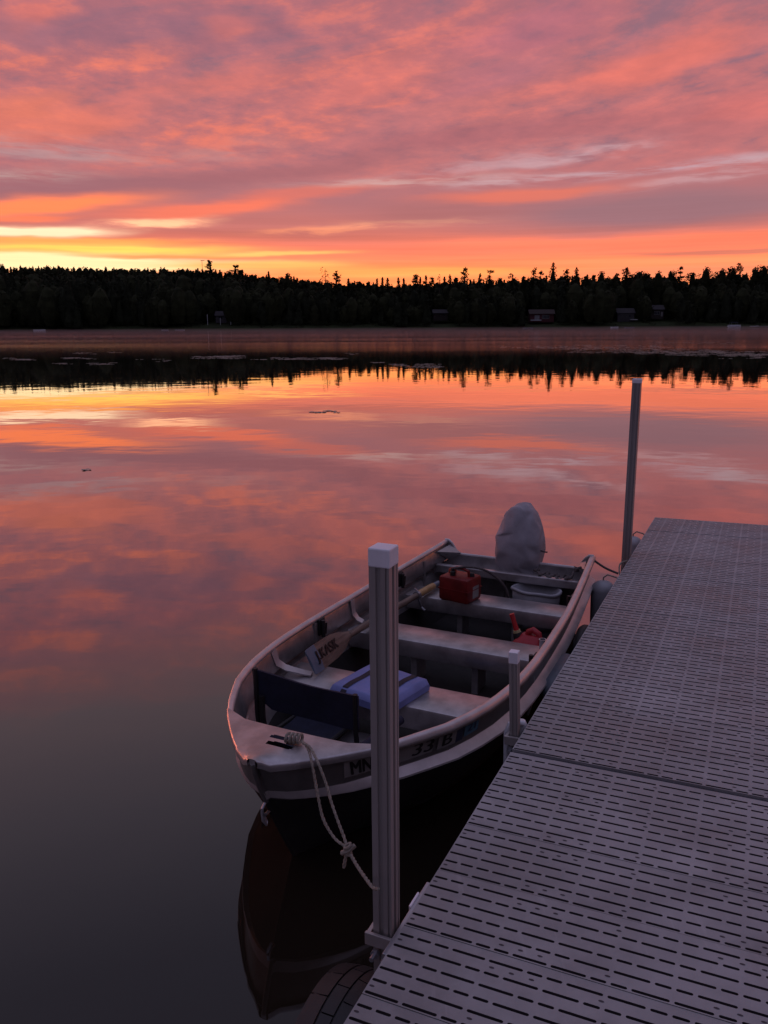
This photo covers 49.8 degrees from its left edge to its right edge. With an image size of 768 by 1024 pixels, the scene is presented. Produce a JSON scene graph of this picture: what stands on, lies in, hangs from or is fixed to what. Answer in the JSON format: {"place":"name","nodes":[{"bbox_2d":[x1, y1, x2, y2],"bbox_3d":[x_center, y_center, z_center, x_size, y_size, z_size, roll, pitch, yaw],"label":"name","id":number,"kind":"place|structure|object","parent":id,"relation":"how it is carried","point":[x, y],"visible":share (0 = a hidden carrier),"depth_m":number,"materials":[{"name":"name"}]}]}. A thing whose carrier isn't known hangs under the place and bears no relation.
{"place":"outdoors","nodes":[
{"label":"outdoors","id":0,"kind":"place"},
{"bbox_2d":[0,328,767,1023],"bbox_3d":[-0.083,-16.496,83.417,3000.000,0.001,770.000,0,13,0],"label":"lake water","id":1,"kind":"structure","parent":0,"point":[188,532],"depth_m":9.19,"materials":[{"name":"liquid"}]},
{"bbox_2d":[365,543,399,972],"bbox_3d":[0.005,1.288,2.605,0.112,2.437,0.140,5,14,24],"label":"dock post","id":2,"kind":"object","parent":1,"relation":"in","point":[383,560],"visible":0.88,"depth_m":2.46,"materials":[{"name":"grey metal"}]},
{"bbox_2d":[284,732,379,890],"bbox_3d":[-0.242,0.939,2.985,0.128,0.322,1.127,-4,13,-17],"label":"mooring rope","id":3,"kind":"object","parent":2,"relation":"attached to","point":[348,849],"visible":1,"depth_m":2.77,"materials":[{"name":"grey fabric"}]},
{"bbox_2d":[295,963,373,1023],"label":"tyre","id":4,"kind":"object","parent":2,"relation":"hanging from","point":[335,995],"visible":0.48,"depth_m":2.56,"materials":[{"name":"black rubber"}]},
{"bbox_2d":[2,342,767,367],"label":"lily pad mat","id":5,"kind":"object","parent":1,"relation":"on","point":[287,358],"visible":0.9,"depth_m":64.07,"materials":[{"name":"green plant"}]},
{"bbox_2d":[227,538,595,855],"bbox_3d":[0.269,0.997,5.100,1.510,0.758,3.755,6,14,25],"label":"fishing boat","id":6,"kind":"object","parent":1,"relation":"on","point":[452,727],"visible":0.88,"depth_m":4.64,"materials":[{"name":"grey paint"}]},
{"bbox_2d":[252,667,403,748],"bbox_3d":[-0.244,1.029,4.255,0.890,0.476,0.542,11,17,40],"label":"folding seat","id":7,"kind":"object","parent":6,"relation":"on","point":[322,712],"visible":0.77,"depth_m":4.18,"materials":[{"name":"blue fabric"}]},
{"bbox_2d":[305,581,438,673],"bbox_3d":[-0.019,0.736,5.614,0.110,0.228,1.839,6,14,27],"label":"oar","id":8,"kind":"object","parent":6,"relation":"on","point":[324,653],"visible":0.98,"depth_m":5.09,"materials":[{"name":"brown wood"}]},
{"bbox_2d":[330,664,429,708],"bbox_3d":[-0.023,0.961,4.572,0.410,0.078,0.410,9,16,35],"label":"seat cushion","id":9,"kind":"object","parent":6,"relation":"on","point":[412,688],"visible":0.56,"depth_m":4.52,"materials":[{"name":"blue fabric"}]},
{"bbox_2d":[438,566,509,603],"bbox_3d":[0.730,0.609,6.251,0.688,0.500,0.310,-9,15,-33],"label":"fuel tank","id":10,"kind":"object","parent":6,"relation":"on","point":[456,585],"visible":0.84,"depth_m":6.06,"materials":[{"name":"red paint"}]},
{"bbox_2d":[495,502,547,596],"bbox_3d":[1.134,0.511,6.762,0.449,1.206,0.450,6,14,25],"label":"outboard motor","id":11,"kind":"object","parent":6,"relation":"attached to","point":[520,546],"visible":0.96,"depth_m":6.54,"materials":[{"name":"grey fabric"}]},
{"bbox_2d":[509,613,541,645],"bbox_3d":[0.949,0.885,5.491,0.256,0.418,0.176,8,15,33],"label":"jerry can","id":12,"kind":"object","parent":6,"relation":"on","point":[531,636],"visible":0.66,"depth_m":5.44,"materials":[{"name":"red plastic"}]},
{"bbox_2d":[511,583,561,631],"bbox_3d":[1.164,0.732,6.360,0.396,0.325,0.269,6,14,25],"label":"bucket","id":13,"kind":"object","parent":6,"relation":"on","point":[537,593],"visible":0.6,"depth_m":6.29,"materials":[{"name":"white plastic"}]},
{"bbox_2d":[539,638,545,648],"bbox_3d":[0.993,0.827,5.193,0.048,0.062,0.048,6,14,25],"label":"tin cup","id":14,"kind":"object","parent":6,"relation":"on","point":[542,641],"visible":0.7,"depth_m":5.18,"materials":[{"name":"metal"}]},
{"bbox_2d":[533,566,581,579],"bbox_3d":[1.333,0.452,6.362,0.383,0.132,0.138,6,14,25],"label":"coiled rope","id":15,"kind":"object","parent":6,"relation":"hanging from","point":[555,575],"visible":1,"depth_m":6.37,"materials":[{"name":"grey fabric"}]},
{"bbox_2d":[595,560,618,573],"bbox_3d":[1.700,0.420,6.363,0.203,0.113,0.017,3,13,16],"label":"stern rope","id":16,"kind":"object","parent":6,"relation":"attached to","point":[604,567],"visible":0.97,"depth_m":6.36,"materials":[{"name":"black fabric"}]},
{"bbox_2d":[504,649,519,753],"bbox_3d":[0.626,1.413,3.946,0.088,1.592,0.117,3,14,25],"label":"dock post","id":17,"kind":"object","parent":1,"relation":"in","point":[511,736],"visible":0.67,"depth_m":3.82,"materials":[{"name":"grey metal"}]},
{"bbox_2d":[503,720,524,763],"bbox_3d":[0.620,1.536,4.033,0.099,1.134,0.043,0,13,0],"label":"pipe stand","id":18,"kind":"object","parent":1,"relation":"in","point":[506,747],"visible":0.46,"depth_m":3.93,"materials":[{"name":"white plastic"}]},
{"bbox_2d":[344,517,767,1023],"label":"dock","id":19,"kind":"object","parent":1,"relation":"on","point":[605,861],"visible":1,"depth_m":3.03,"materials":[{"name":"grey plastic"}]},
{"bbox_2d":[520,718,526,735],"bbox_3d":[0.655,1.030,3.964,0.059,0.081,0.060,4,13,24],"label":"bumper","id":20,"kind":"object","parent":19,"relation":"attached to","point":[522,728],"visible":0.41,"depth_m":3.94,"materials":[{"name":"white plastic"}]},
{"bbox_2d":[571,624,587,652],"bbox_3d":[1.303,0.905,5.434,0.084,0.320,0.419,4,13,24],"label":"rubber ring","id":21,"kind":"object","parent":19,"relation":"hanging from","point":[580,631],"visible":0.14,"depth_m":5.33,"materials":[{"name":"black rubber"}]},
{"bbox_2d":[590,574,617,621],"bbox_3d":[1.673,0.699,6.342,0.180,0.471,0.183,-7,14,-27],"label":"boat fender","id":22,"kind":"object","parent":19,"relation":"hanging from","point":[601,590],"visible":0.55,"depth_m":6.27,"materials":[{"name":"white plastic"}]},
{"bbox_2d":[618,560,627,574],"bbox_3d":[1.937,0.470,6.724,0.065,0.142,0.120,4,14,20],"label":"rope loop","id":23,"kind":"object","parent":19,"relation":"attached to","point":[620,563],"visible":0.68,"depth_m":6.72,"materials":[{"name":"grey fabric"}]},
{"bbox_2d":[631,531,644,554],"bbox_3d":[2.294,0.364,7.621,0.188,0.391,0.174,4,13,24],"label":"boat fender","id":24,"kind":"object","parent":19,"relation":"hanging from","point":[635,541],"visible":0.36,"depth_m":7.54,"materials":[{"name":"white plastic"}]},
{"bbox_2d":[621,378,641,570],"bbox_3d":[2.002,0.228,6.815,0.071,2.622,0.071,6,14,24],"label":"dock post","id":25,"kind":"object","parent":1,"relation":"in","point":[631,464],"visible":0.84,"depth_m":6.66,"materials":[{"name":"grey metal"}]},
{"bbox_2d":[727,322,740,327],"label":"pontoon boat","id":26,"kind":"object","parent":1,"relation":"on","point":[733,326],"visible":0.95,"depth_m":377.72,"materials":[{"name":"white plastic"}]},
{"bbox_2d":[0,315,767,330],"bbox_3d":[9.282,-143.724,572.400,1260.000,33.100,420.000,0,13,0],"label":"shore ground","id":27,"kind":"structure","parent":0,"point":[664,322],"depth_m":387.64,"materials":[{"name":"brown soil"}]},
{"bbox_2d":[204,260,216,273],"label":"pine tree","id":28,"kind":"object","parent":27,"relation":"on","point":[209,267],"visible":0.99,"depth_m":561.50,"materials":[{"name":"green plant"}]},
{"bbox_2d":[214,311,228,322],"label":"cottage","id":29,"kind":"structure","parent":27,"relation":"on","point":[219,315],"depth_m":393.43,"materials":[{"name":"grey"}]},
{"bbox_2d":[229,265,242,277],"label":"pine tree","id":30,"kind":"object","parent":27,"relation":"on","point":[234,270],"visible":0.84,"depth_m":561.74,"materials":[{"name":"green plant"}]},
{"bbox_2d":[237,270,243,276],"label":"broadleaf tree","id":31,"kind":"object","parent":27,"relation":"on","point":[240,272],"visible":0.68,"depth_m":562.10,"materials":[{"name":"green plant"}]},
{"bbox_2d":[264,271,271,291],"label":"spruce tree","id":32,"kind":"object","parent":27,"relation":"on","point":[268,281],"visible":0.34,"depth_m":410.43,"materials":[{"name":"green plant"}]},
{"bbox_2d":[280,273,295,289],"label":"broadleaf tree","id":33,"kind":"object","parent":27,"relation":"on","point":[287,283],"visible":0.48,"depth_m":403.97,"materials":[{"name":"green plant"}]},
{"bbox_2d":[319,267,331,291],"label":"gnarled pine","id":34,"kind":"object","parent":27,"relation":"on","point":[325,280],"visible":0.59,"depth_m":411.75,"materials":[{"name":"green plant"}]},
{"bbox_2d":[330,270,343,295],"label":"pine tree","id":35,"kind":"object","parent":27,"relation":"on","point":[335,287],"visible":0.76,"depth_m":405.72,"materials":[{"name":"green plant"}]},
{"bbox_2d":[344,278,351,298],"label":"spruce tree","id":36,"kind":"object","parent":27,"relation":"on","point":[348,283],"visible":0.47,"depth_m":412.87,"materials":[{"name":"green plant"}]},
{"bbox_2d":[354,281,363,295],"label":"broadleaf tree","id":37,"kind":"object","parent":27,"relation":"on","point":[359,284],"visible":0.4,"depth_m":406.37,"materials":[{"name":"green plant"}]},
{"bbox_2d":[365,282,373,292],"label":"broadleaf tree","id":38,"kind":"object","parent":27,"relation":"on","point":[369,287],"visible":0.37,"depth_m":414.01,"materials":[{"name":"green plant"}]},
{"bbox_2d":[375,278,378,295],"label":"spruce tree","id":39,"kind":"object","parent":27,"relation":"on","point":[376,288],"visible":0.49,"depth_m":408.15,"materials":[{"name":"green plant"}]},
{"bbox_2d":[380,277,384,296],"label":"spruce tree","id":40,"kind":"object","parent":27,"relation":"on","point":[382,287],"visible":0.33,"depth_m":415.02,"materials":[{"name":"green plant"}]},
{"bbox_2d":[0,264,767,327],"bbox_3d":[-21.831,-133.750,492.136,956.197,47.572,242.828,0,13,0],"label":"forest","id":41,"kind":"object","parent":27,"relation":"on","point":[66,297],"visible":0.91,"depth_m":390.15,"materials":[{"name":"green plant"}]},
{"bbox_2d":[0,315,767,328],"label":"bank undergrowth","id":42,"kind":"object","parent":27,"relation":"on","point":[277,323],"visible":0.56,"depth_m":388.45,"materials":[{"name":"green plant"}]},
{"bbox_2d":[384,278,390,292],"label":"spruce tree","id":43,"kind":"object","parent":27,"relation":"on","point":[387,289],"visible":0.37,"depth_m":409.23,"materials":[{"name":"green plant"}]},
{"bbox_2d":[394,277,401,299],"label":"spruce tree","id":44,"kind":"object","parent":27,"relation":"on","point":[398,289],"visible":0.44,"depth_m":403.43,"materials":[{"name":"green plant"}]},
{"bbox_2d":[400,278,405,296],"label":"spruce tree","id":45,"kind":"object","parent":27,"relation":"on","point":[403,288],"visible":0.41,"depth_m":410.12,"materials":[{"name":"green plant"}]},
{"bbox_2d":[411,274,419,290],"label":"pine tree","id":46,"kind":"object","parent":27,"relation":"on","point":[415,277],"visible":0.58,"depth_m":403.59,"materials":[{"name":"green plant"}]},
{"bbox_2d":[423,275,431,309],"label":"spruce tree","id":47,"kind":"object","parent":27,"relation":"on","point":[425,283],"visible":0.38,"depth_m":405.09,"materials":[{"name":"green plant"}]},
{"bbox_2d":[428,277,434,299],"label":"pine tree","id":48,"kind":"object","parent":27,"relation":"on","point":[433,282],"visible":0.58,"depth_m":411.98,"materials":[{"name":"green plant"}]},
{"bbox_2d":[437,274,440,293],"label":"gnarled pine","id":49,"kind":"object","parent":27,"relation":"on","point":[439,285],"visible":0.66,"depth_m":406.38,"materials":[{"name":"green plant"}]},
{"bbox_2d":[432,309,448,320],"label":"boathouse","id":50,"kind":"object","parent":27,"relation":"on","point":[440,314],"visible":1,"depth_m":395.39,"materials":[{"name":"brown"}]},
{"bbox_2d":[446,274,453,317],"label":"spruce tree","id":51,"kind":"object","parent":27,"relation":"on","point":[449,284],"visible":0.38,"depth_m":407.08,"materials":[{"name":"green plant"}]},
{"bbox_2d":[453,278,460,288],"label":"broadleaf tree","id":52,"kind":"object","parent":27,"relation":"on","point":[456,283],"visible":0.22,"depth_m":407.49,"materials":[{"name":"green plant"}]},
{"bbox_2d":[459,267,469,284],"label":"pine tree","id":53,"kind":"object","parent":27,"relation":"on","point":[465,275],"visible":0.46,"depth_m":412.77,"materials":[{"name":"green plant"}]},
{"bbox_2d":[477,273,482,288],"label":"spruce tree","id":54,"kind":"object","parent":27,"relation":"on","point":[479,279],"visible":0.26,"depth_m":414.26,"materials":[{"name":"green plant"}]},
{"bbox_2d":[482,270,494,289],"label":"pine tree","id":55,"kind":"object","parent":27,"relation":"on","point":[490,283],"visible":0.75,"depth_m":408.70,"materials":[{"name":"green plant"}]},
{"bbox_2d":[497,278,506,291],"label":"broadleaf tree","id":56,"kind":"object","parent":27,"relation":"on","point":[500,283],"visible":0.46,"depth_m":402.62,"materials":[{"name":"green plant"}]},
{"bbox_2d":[506,273,516,292],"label":"pine tree","id":57,"kind":"object","parent":27,"relation":"on","point":[511,282],"visible":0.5,"depth_m":409.61,"materials":[{"name":"black plant"}]},
{"bbox_2d":[518,276,529,301],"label":"broadleaf tree","id":58,"kind":"object","parent":27,"relation":"on","point":[523,287],"visible":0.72,"depth_m":403.89,"materials":[{"name":"black plant"}]},
{"bbox_2d":[528,267,537,288],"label":"pine tree","id":59,"kind":"object","parent":27,"relation":"on","point":[534,279],"visible":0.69,"depth_m":410.24,"materials":[{"name":"black plant"}]},
{"bbox_2d":[527,309,554,321],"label":"cabin","id":60,"kind":"object","parent":27,"relation":"on","point":[540,315],"visible":1,"depth_m":393.47,"materials":[{"name":"red wood"}]},
{"bbox_2d":[535,270,546,292],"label":"pine tree","id":61,"kind":"object","parent":27,"relation":"on","point":[540,284],"visible":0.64,"depth_m":405.20,"materials":[{"name":"black plant"}]},
{"bbox_2d":[544,262,558,284],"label":"spruce tree","id":62,"kind":"object","parent":27,"relation":"on","point":[552,277],"visible":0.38,"depth_m":410.53,"materials":[{"name":"black plant"}]},
{"bbox_2d":[563,269,570,290],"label":"pine tree","id":63,"kind":"object","parent":27,"relation":"on","point":[567,277],"visible":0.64,"depth_m":404.96,"materials":[{"name":"black plant"}]},
{"bbox_2d":[571,267,580,284],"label":"spruce tree","id":64,"kind":"object","parent":27,"relation":"on","point":[576,277],"visible":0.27,"depth_m":411.97,"materials":[{"name":"black plant"}]},
{"bbox_2d":[581,276,590,286],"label":"broadleaf tree","id":65,"kind":"object","parent":27,"relation":"on","point":[586,281],"visible":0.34,"depth_m":406.48,"materials":[{"name":"black plant"}]},
{"bbox_2d":[595,271,605,283],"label":"broadleaf tree","id":66,"kind":"object","parent":27,"relation":"on","point":[601,276],"visible":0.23,"depth_m":412.56,"materials":[{"name":"black plant"}]},
{"bbox_2d":[610,276,622,317],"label":"broadleaf tree","id":67,"kind":"object","parent":27,"relation":"on","point":[614,280],"visible":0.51,"depth_m":407.47,"materials":[{"name":"black plant"}]},
{"bbox_2d":[619,267,630,294],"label":"pine tree","id":68,"kind":"object","parent":27,"relation":"on","point":[626,273],"visible":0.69,"depth_m":414.08,"materials":[{"name":"black plant"}]},
{"bbox_2d":[614,308,637,321],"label":"shed","id":69,"kind":"structure","parent":27,"relation":"on","point":[624,315],"depth_m":395.48,"materials":[{"name":"grey"}]},
{"bbox_2d":[641,272,652,284],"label":"broadleaf tree","id":70,"kind":"object","parent":27,"relation":"on","point":[644,277],"visible":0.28,"depth_m":407.85,"materials":[{"name":"black plant"}]},
{"bbox_2d":[646,270,667,304],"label":"broadleaf tree","id":71,"kind":"object","parent":27,"relation":"on","point":[658,293],"visible":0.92,"depth_m":402.88,"materials":[{"name":"black plant"}]},
{"bbox_2d":[649,305,664,318],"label":"lodge","id":72,"kind":"structure","parent":27,"relation":"on","point":[658,312],"depth_m":397.11,"materials":[{"name":"beige wood"}]},
{"bbox_2d":[666,270,676,287],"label":"broadleaf tree","id":73,"kind":"object","parent":27,"relation":"on","point":[671,275],"visible":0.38,"depth_m":408.89,"materials":[{"name":"black plant"}]},
{"bbox_2d":[674,267,685,293],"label":"pine tree","id":74,"kind":"object","parent":27,"relation":"on","point":[680,281],"visible":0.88,"depth_m":403.76,"materials":[{"name":"black plant"}]},
{"bbox_2d":[684,272,700,289],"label":"broadleaf tree","id":75,"kind":"object","parent":27,"relation":"on","point":[693,281],"visible":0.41,"depth_m":410.05,"materials":[{"name":"black plant"}]},
{"bbox_2d":[695,266,721,290],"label":"broadleaf tree","id":76,"kind":"object","parent":27,"relation":"on","point":[706,277],"visible":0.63,"depth_m":403.31,"materials":[{"name":"black plant"}]},
{"bbox_2d":[713,268,726,284],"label":"broadleaf tree","id":77,"kind":"object","parent":27,"relation":"on","point":[723,278],"visible":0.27,"depth_m":410.65,"materials":[{"name":"black plant"}]},
{"bbox_2d":[726,266,741,285],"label":"broadleaf tree","id":78,"kind":"object","parent":27,"relation":"on","point":[733,274],"visible":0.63,"depth_m":404.53,"materials":[{"name":"black plant"}]},
{"bbox_2d":[736,263,747,285],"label":"pine tree","id":79,"kind":"object","parent":27,"relation":"on","point":[740,270],"visible":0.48,"depth_m":411.33,"materials":[{"name":"black plant"}]},
{"bbox_2d":[748,267,766,288],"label":"broadleaf tree","id":80,"kind":"object","parent":27,"relation":"on","point":[756,276],"visible":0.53,"depth_m":405.50,"materials":[{"name":"black plant"}]},
{"bbox_2d":[757,265,767,285],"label":"broadleaf tree","id":81,"kind":"object","parent":27,"relation":"on","point":[764,268],"visible":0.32,"depth_m":411.95,"materials":[{"name":"black plant"}]},
{"bbox_2d":[0,0,767,286],"label":"sky","id":82,"kind":"structure","parent":0,"point":[365,141],"materials":[{"name":"pink"}]},
{"bbox_2d":[541,653,569,696],"bbox_3d":[1.039,0.976,4.932,0.130,0.128,0.540,4,13,24],"label":"dock bumper","id":83,"kind":"object","parent":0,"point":[556,669],"visible":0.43,"depth_m":4.83,"materials":[{"name":"grey plastic"}]}
]}

